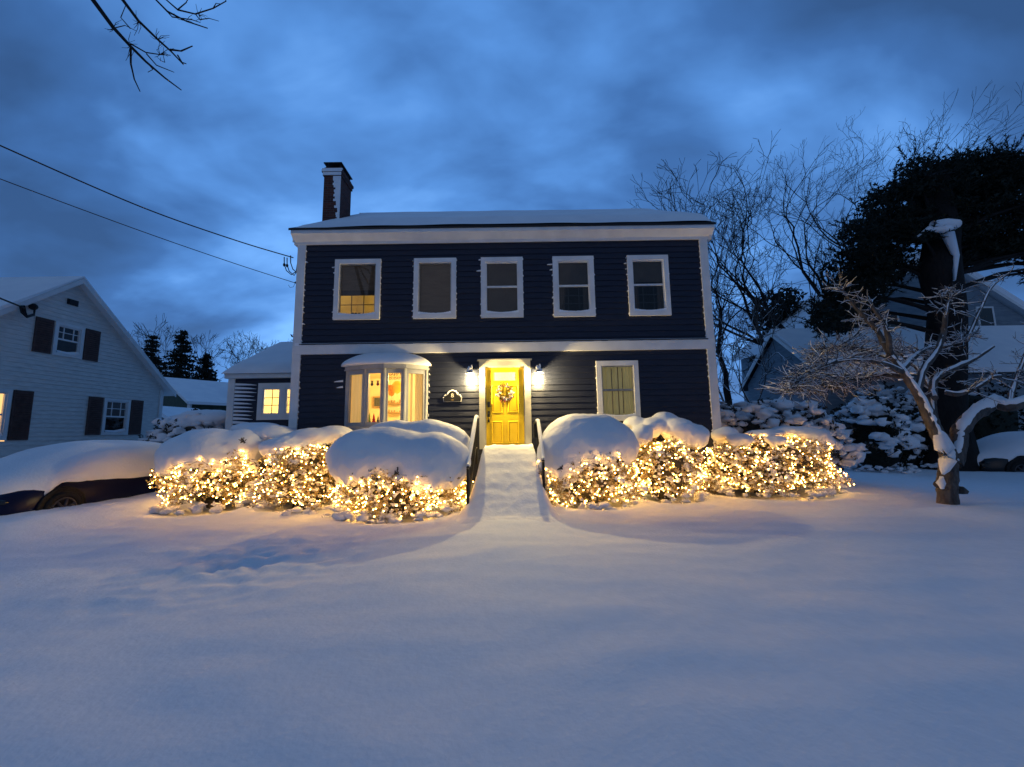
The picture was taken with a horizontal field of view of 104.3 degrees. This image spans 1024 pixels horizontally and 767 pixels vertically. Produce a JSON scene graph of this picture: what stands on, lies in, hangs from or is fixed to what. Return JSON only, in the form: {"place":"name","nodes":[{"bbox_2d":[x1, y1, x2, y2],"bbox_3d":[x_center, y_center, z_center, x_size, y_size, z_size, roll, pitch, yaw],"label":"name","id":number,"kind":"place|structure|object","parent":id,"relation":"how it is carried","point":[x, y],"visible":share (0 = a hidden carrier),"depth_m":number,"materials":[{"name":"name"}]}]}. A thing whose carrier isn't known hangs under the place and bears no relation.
{"place":"outdoors","nodes":[
{"label":"outdoors","id":0,"kind":"place"},
{"bbox_2d":[161,406,199,428],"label":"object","id":1,"kind":"structure","parent":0,"point":[167,411],"depth_m":23.09,"materials":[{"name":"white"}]},
{"bbox_2d":[0,463,1023,766],"bbox_3d":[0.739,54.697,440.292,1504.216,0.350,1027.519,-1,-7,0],"label":"snowy ground","id":2,"kind":"structure","parent":0,"point":[872,619],"depth_m":2.95,"materials":[{"name":"white snow"}]},
{"bbox_2d":[0,440,171,515],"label":"parked car","id":3,"kind":"object","parent":2,"relation":"on","point":[65,474],"visible":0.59,"depth_m":7.77,"materials":[{"name":"blue paint"}]},
{"bbox_2d":[0,276,176,457],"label":"neighbour house","id":4,"kind":"structure","parent":2,"relation":"on","point":[76,364],"depth_m":12.58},
{"bbox_2d":[0,389,12,440],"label":"window","id":5,"kind":"structure","parent":4,"relation":"in","point":[5,394],"depth_m":10.97,"materials":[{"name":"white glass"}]},
{"bbox_2d":[0,298,25,308],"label":"service cable","id":6,"kind":"object","parent":4,"relation":"attached to","point":[12,303],"visible":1,"depth_m":10.71,"materials":[{"name":"black rubber"}]},
{"bbox_2d":[51,321,84,358],"bbox_3d":[-14.101,-1.350,12.562,0.339,1.441,1.240,-1,-7,0],"label":"window","id":7,"kind":"structure","parent":4,"relation":"in","point":[68,339],"depth_m":12.69,"materials":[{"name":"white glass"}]},
{"bbox_2d":[100,397,130,434],"bbox_3d":[-14.065,1.172,14.034,0.339,1.664,1.344,-1,-7,0],"label":"window","id":8,"kind":"structure","parent":4,"relation":"in","point":[116,412],"depth_m":14.20,"materials":[{"name":"white glass"}]},
{"bbox_2d":[137,425,167,440],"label":"shrub","id":9,"kind":"object","parent":2,"relation":"on","point":[146,438],"visible":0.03,"depth_m":13.95,"materials":[{"name":"green plant"}]},
{"bbox_2d":[141,334,167,374],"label":"spruce tree","id":10,"kind":"object","parent":2,"relation":"on","point":[155,350],"visible":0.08,"depth_m":46.65,"materials":[{"name":"green plant"}]},
{"bbox_2d":[91,0,226,90],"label":"overhanging tree","id":11,"kind":"object","parent":2,"relation":"on","point":[112,26],"visible":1,"depth_m":5.22,"materials":[{"name":"brown plant"}]},
{"bbox_2d":[129,313,228,380],"bbox_3d":[-32.735,0.201,39.990,6.058,13.148,9.140,-5,-8,32],"label":"bare tree","id":12,"kind":"object","parent":2,"relation":"on","point":[165,340],"visible":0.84,"depth_m":39.52,"materials":[{"name":"brown plant"}]},
{"bbox_2d":[157,330,207,379],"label":"spruce tree","id":13,"kind":"object","parent":2,"relation":"on","point":[180,358],"visible":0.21,"depth_m":44.46,"materials":[{"name":"green plant"}]},
{"bbox_2d":[148,407,225,442],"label":"shrub","id":14,"kind":"object","parent":2,"relation":"on","point":[184,422],"visible":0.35,"depth_m":12.63,"materials":[{"name":"grey plant"}]},
{"bbox_2d":[163,377,227,410],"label":"green house","id":15,"kind":"structure","parent":2,"relation":"on","point":[202,394],"depth_m":29.09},
{"bbox_2d":[146,428,263,514],"bbox_3d":[-6.394,1.827,8.579,2.202,1.718,2.227,-1,-7,0],"label":"shrub","id":16,"kind":"object","parent":2,"relation":"on","point":[219,447],"visible":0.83,"depth_m":7.97,"materials":[{"name":"green plant"}]},
{"bbox_2d":[149,450,258,504],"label":"string lights","id":17,"kind":"object","parent":16,"relation":"on","point":[248,476],"visible":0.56,"depth_m":7.92,"materials":[{"name":"yellow"}]},
{"bbox_2d":[190,353,220,381],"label":"spruce tree","id":18,"kind":"object","parent":2,"relation":"on","point":[205,361],"visible":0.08,"depth_m":47.43,"materials":[{"name":"green plant"}]},
{"bbox_2d":[205,333,291,368],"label":"bare tree","id":19,"kind":"object","parent":2,"relation":"on","point":[241,346],"visible":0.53,"depth_m":46.43,"materials":[{"name":"brown plant"}]},
{"bbox_2d":[243,456,288,506],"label":"shrub","id":20,"kind":"object","parent":2,"relation":"on","point":[255,465],"visible":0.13,"depth_m":8.31,"materials":[{"name":"green plant"}]},
{"bbox_2d":[230,422,352,515],"bbox_3d":[-4.679,1.756,8.702,2.049,1.864,3.598,6,-10,-44],"label":"shrub","id":21,"kind":"object","parent":2,"relation":"on","point":[274,436],"visible":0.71,"depth_m":7.76,"materials":[{"name":"green plant"}]},
{"bbox_2d":[253,445,341,505],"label":"string lights","id":22,"kind":"object","parent":21,"relation":"on","point":[291,478],"visible":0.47,"depth_m":7.49,"materials":[{"name":"yellow glass"}]},
{"bbox_2d":[321,419,470,523],"bbox_3d":[-2.101,1.591,7.621,2.778,1.828,2.300,-1,-7,0],"label":"shrub","id":23,"kind":"object","parent":2,"relation":"on","point":[433,453],"visible":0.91,"depth_m":6.92,"materials":[{"name":"grey plant"}]},
{"bbox_2d":[329,476,473,517],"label":"string lights","id":24,"kind":"object","parent":23,"relation":"on","point":[333,491],"visible":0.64,"depth_m":6.86,"materials":[{"name":"yellow"}]},
{"bbox_2d":[221,162,724,495],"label":"clapboard house","id":25,"kind":"structure","parent":2,"relation":"on","point":[608,312],"depth_m":9.87,"materials":[{"name":"wood"}]},
{"bbox_2d":[0,179,295,287],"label":"service cable","id":26,"kind":"object","parent":25,"relation":"attached to","point":[140,230],"visible":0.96,"depth_m":8.39,"materials":[{"name":"black rubber"}]},
{"bbox_2d":[0,145,296,275],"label":"service cable","id":27,"kind":"object","parent":25,"relation":"attached to","point":[285,265],"visible":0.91,"depth_m":8.74,"materials":[{"name":"black rubber"}]},
{"bbox_2d":[256,383,290,419],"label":"window","id":28,"kind":"structure","parent":25,"relation":"in","point":[273,400],"depth_m":12.53,"materials":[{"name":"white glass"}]},
{"bbox_2d":[333,259,380,319],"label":"window","id":29,"kind":"structure","parent":25,"relation":"in","point":[357,282],"depth_m":10.01,"materials":[{"name":"white wood"}]},
{"bbox_2d":[372,396,379,407],"bbox_3d":[-4.360,0.605,12.979,0.364,0.374,0.040,-1,-7,0],"label":"picture frame","id":30,"kind":"object","parent":25,"relation":"attached to","point":[376,402],"visible":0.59,"depth_m":12.97,"materials":[{"name":"brown wood"}]},
{"bbox_2d":[341,352,430,430],"bbox_3d":[-3.043,0.494,9.415,2.180,2.566,0.562,-1,-7,0],"label":"bow window","id":31,"kind":"structure","parent":25,"relation":"in","point":[413,368],"depth_m":9.44,"materials":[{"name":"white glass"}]},
{"bbox_2d":[388,389,394,396],"bbox_3d":[-2.950,0.289,9.741,0.150,0.294,0.150,-1,-7,0],"label":"balloon","id":32,"kind":"object","parent":25,"relation":"in","point":[391,392],"visible":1,"depth_m":9.70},
{"bbox_2d":[388,400,400,413],"bbox_3d":[-3.795,0.746,12.880,0.435,0.435,0.240,-1,-7,0],"label":"wall shelf","id":33,"kind":"object","parent":25,"relation":"attached to","point":[392,402],"depth_m":12.83,"materials":[{"name":"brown wood"}]},
{"bbox_2d":[392,381,400,396],"bbox_3d":[-2.859,0.154,9.908,0.280,0.445,0.280,-1,-7,0],"label":"balloon","id":34,"kind":"object","parent":25,"relation":"in","point":[396,385],"visible":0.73,"depth_m":9.81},
{"bbox_2d":[413,258,455,318],"bbox_3d":[-1.923,-2.374,9.961,1.060,1.560,0.120,-1,-7,0],"label":"window","id":35,"kind":"structure","parent":25,"relation":"in","point":[434,284],"depth_m":9.98,"materials":[{"name":"grey wood"}]},
{"bbox_2d":[443,390,461,401],"bbox_3d":[-1.436,0.297,9.592,0.472,0.285,0.040,-1,-7,0],"label":"house plaque","id":36,"kind":"object","parent":25,"relation":"attached to","point":[452,396],"visible":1,"depth_m":9.57,"materials":[{"name":"black metal"}]},
{"bbox_2d":[465,365,474,381],"bbox_3d":[-0.994,-0.243,9.518,0.224,0.406,0.321,-1,-7,0],"label":"wall lantern","id":37,"kind":"object","parent":25,"relation":"attached to","point":[470,371],"depth_m":9.45,"materials":[{"name":"white glass"}]},
{"bbox_2d":[481,257,523,317],"bbox_3d":[-0.249,-2.398,9.961,1.050,1.560,0.120,-1,-7,0],"label":"window","id":38,"kind":"structure","parent":25,"relation":"in","point":[501,277],"depth_m":9.98,"materials":[{"name":"clear glass"}]},
{"bbox_2d":[495,382,514,402],"bbox_3d":[-0.175,0.210,9.569,0.491,0.562,0.132,-1,-7,0],"label":"wreath","id":39,"kind":"object","parent":25,"relation":"attached to","point":[505,399],"visible":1,"depth_m":9.55,"materials":[{"name":"white plant"}]},
{"bbox_2d":[486,367,524,445],"bbox_3d":[-0.167,0.580,9.577,0.910,1.955,0.136,-1,-7,0],"label":"front door","id":40,"kind":"structure","parent":25,"relation":"in","point":[504,420],"depth_m":9.59,"materials":[{"name":"yellow wood"}]},
{"bbox_2d":[534,364,542,380],"bbox_3d":[0.636,-0.265,9.518,0.224,0.405,0.321,-1,-7,0],"label":"wall lantern","id":41,"kind":"object","parent":25,"relation":"attached to","point":[538,371],"depth_m":9.45,"materials":[{"name":"white glass"}]},
{"bbox_2d":[552,256,595,316],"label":"window","id":42,"kind":"structure","parent":25,"relation":"in","point":[573,276],"depth_m":9.99,"materials":[{"name":"white glass"}]},
{"bbox_2d":[596,360,640,420],"bbox_3d":[2.566,0.417,9.988,1.180,2.100,0.860,-1,-7,0],"label":"window","id":43,"kind":"structure","parent":25,"relation":"in","point":[618,391],"depth_m":9.68,"materials":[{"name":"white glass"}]},
{"bbox_2d":[626,255,671,315],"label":"window","id":44,"kind":"structure","parent":25,"relation":"in","point":[648,275],"depth_m":9.99,"materials":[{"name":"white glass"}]},
{"bbox_2d":[456,444,560,523],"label":"front steps","id":45,"kind":"structure","parent":2,"relation":"on","point":[508,484],"depth_m":7.21,"materials":[{"name":"concrete"}]},
{"bbox_2d":[466,415,478,504],"bbox_3d":[-0.777,1.532,7.920,0.097,1.882,1.913,-1,-7,0],"label":"handrail","id":46,"kind":"object","parent":45,"relation":"on","point":[473,447],"visible":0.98,"depth_m":7.71,"materials":[{"name":"black metal"}]},
{"bbox_2d":[535,419,544,488],"bbox_3d":[0.583,1.585,8.089,0.099,1.781,1.566,-1,-7,0],"label":"handrail","id":47,"kind":"object","parent":45,"relation":"on","point":[540,440],"visible":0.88,"depth_m":7.71,"materials":[{"name":"black metal"}]},
{"bbox_2d":[533,421,537,437],"bbox_3d":[0.550,1.024,8.880,0.134,0.365,0.121,-1,-7,0],"label":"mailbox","id":48,"kind":"object","parent":47,"relation":"attached to","point":[535,430],"visible":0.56,"depth_m":8.84,"materials":[{"name":"black metal"}]},
{"bbox_2d":[537,414,650,509],"bbox_3d":[1.582,1.580,8.217,2.484,1.924,2.068,-1,-7,0],"label":"shrub","id":49,"kind":"object","parent":2,"relation":"on","point":[571,441],"visible":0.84,"depth_m":7.56,"materials":[{"name":"grey plant"}]},
{"bbox_2d":[537,452,648,506],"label":"string lights","id":50,"kind":"object","parent":49,"relation":"on","point":[603,479],"visible":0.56,"depth_m":7.40,"materials":[{"name":"yellow glass"}]},
{"bbox_2d":[623,412,711,503],"bbox_3d":[3.413,1.609,8.787,2.005,1.985,1.821,-1,-7,0],"label":"shrub","id":51,"kind":"object","parent":2,"relation":"on","point":[675,430],"visible":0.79,"depth_m":8.42,"materials":[{"name":"green plant"}]},
{"bbox_2d":[640,440,710,495],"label":"string lights","id":52,"kind":"object","parent":51,"relation":"on","point":[673,466],"visible":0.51,"depth_m":8.23,"materials":[{"name":"yellow"}]},
{"bbox_2d":[628,130,839,394],"bbox_3d":[12.818,-5.714,27.416,17.751,20.754,13.761,3,-8,-27],"label":"bare tree","id":53,"kind":"object","parent":2,"relation":"on","point":[751,296],"visible":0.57,"depth_m":25.57,"materials":[{"name":"brown plant"}]},
{"bbox_2d":[712,293,774,403],"bbox_3d":[9.914,-0.214,19.868,4.951,7.964,5.480,-1,-7,0],"label":"bare tree","id":54,"kind":"object","parent":2,"relation":"on","point":[717,339],"visible":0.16,"depth_m":19.09,"materials":[{"name":"brown plant"}]},
{"bbox_2d":[715,283,804,402],"bbox_3d":[12.989,-0.605,21.183,4.111,8.959,5.831,-1,-7,0],"label":"bare tree","id":55,"kind":"object","parent":2,"relation":"on","point":[739,349],"visible":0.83,"depth_m":21.91,"materials":[{"name":"brown plant"}]},
{"bbox_2d":[699,198,822,403],"bbox_3d":[15.528,-4.066,27.275,8.362,17.291,9.615,3,-8,-31],"label":"bare tree","id":56,"kind":"object","parent":2,"relation":"on","point":[726,392],"visible":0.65,"depth_m":26.19,"materials":[{"name":"brown plant"}]},
{"bbox_2d":[703,426,850,499],"bbox_3d":[5.964,1.817,9.416,3.456,1.622,2.370,-1,-7,0],"label":"shrub","id":57,"kind":"object","parent":2,"relation":"on","point":[734,439],"visible":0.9,"depth_m":8.84,"materials":[{"name":"green plant"}]},
{"bbox_2d":[702,435,853,492],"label":"string lights","id":58,"kind":"object","parent":57,"relation":"on","point":[778,464],"visible":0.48,"depth_m":8.72,"materials":[{"name":"yellow"}]},
{"bbox_2d":[747,281,807,362],"bbox_3d":[22.860,-1.967,32.288,8.906,14.087,4.412,-1,-7,0],"label":"pine tree","id":59,"kind":"object","parent":2,"relation":"on","point":[792,300],"visible":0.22,"depth_m":32.56,"materials":[{"name":"green plant"}]},
{"bbox_2d":[720,395,877,485],"bbox_3d":[7.119,1.597,11.217,5.395,2.492,2.417,-1,-7,0],"label":"shrub","id":60,"kind":"object","parent":2,"relation":"on","point":[745,416],"visible":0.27,"depth_m":10.57,"materials":[{"name":"grey plant"}]},
{"bbox_2d":[724,80,1023,294],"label":"bare tree","id":61,"kind":"object","parent":2,"relation":"on","point":[826,237],"visible":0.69,"depth_m":34.11,"materials":[{"name":"brown plant"}]},
{"bbox_2d":[829,394,920,473],"bbox_3d":[12.476,1.728,13.876,2.446,2.691,2.703,-1,-7,0],"label":"shrub","id":62,"kind":"object","parent":2,"relation":"on","point":[871,420],"visible":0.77,"depth_m":13.18,"materials":[{"name":"grey plant"}]},
{"bbox_2d":[731,248,1023,454],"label":"blue house","id":63,"kind":"structure","parent":2,"relation":"on","point":[1003,311],"depth_m":22.18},
{"bbox_2d":[882,314,899,326],"bbox_3d":[22.245,-3.536,23.316,0.900,1.300,0.060,-1,-7,0],"label":"window","id":64,"kind":"structure","parent":63,"relation":"in","point":[889,325],"depth_m":23.33,"materials":[{"name":"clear glass"}]},
{"bbox_2d":[975,306,996,325],"bbox_3d":[27.812,-3.832,23.343,1.000,1.400,0.060,-1,-7,0],"label":"window","id":65,"kind":"structure","parent":63,"relation":"in","point":[988,311],"depth_m":23.34,"materials":[{"name":"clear glass"}]},
{"bbox_2d":[849,381,918,412],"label":"shrub","id":66,"kind":"object","parent":2,"relation":"on","point":[902,401],"visible":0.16,"depth_m":16.86,"materials":[{"name":"grey plant"}]},
{"bbox_2d":[756,263,1023,504],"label":"crabapple tree","id":67,"kind":"object","parent":2,"relation":"on","point":[951,448],"visible":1,"depth_m":7.88,"materials":[{"name":"brown plant"}]},
{"bbox_2d":[790,133,1023,470],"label":"pine tree","id":68,"kind":"object","parent":2,"relation":"on","point":[956,214],"visible":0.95,"depth_m":14.55,"materials":[{"name":"green plant"}]},
{"bbox_2d":[892,410,937,467],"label":"shrub","id":69,"kind":"object","parent":2,"relation":"on","point":[917,426],"visible":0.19,"depth_m":14.02,"materials":[{"name":"green plant"}]},
{"bbox_2d":[914,376,1023,439],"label":"shrub","id":70,"kind":"object","parent":2,"relation":"on","point":[996,421],"visible":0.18,"depth_m":15.68,"materials":[{"name":"grey plant"}]},
{"bbox_2d":[976,431,1023,471],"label":"parked car","id":71,"kind":"object","parent":2,"relation":"on","point":[1002,452],"visible":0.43,"depth_m":12.91,"materials":[{"name":"black paint"}]},
{"bbox_2d":[0,0,1023,402],"label":"sky","id":72,"kind":"structure","parent":0,"point":[426,105],"materials":[{"name":"blue"}]}
]}

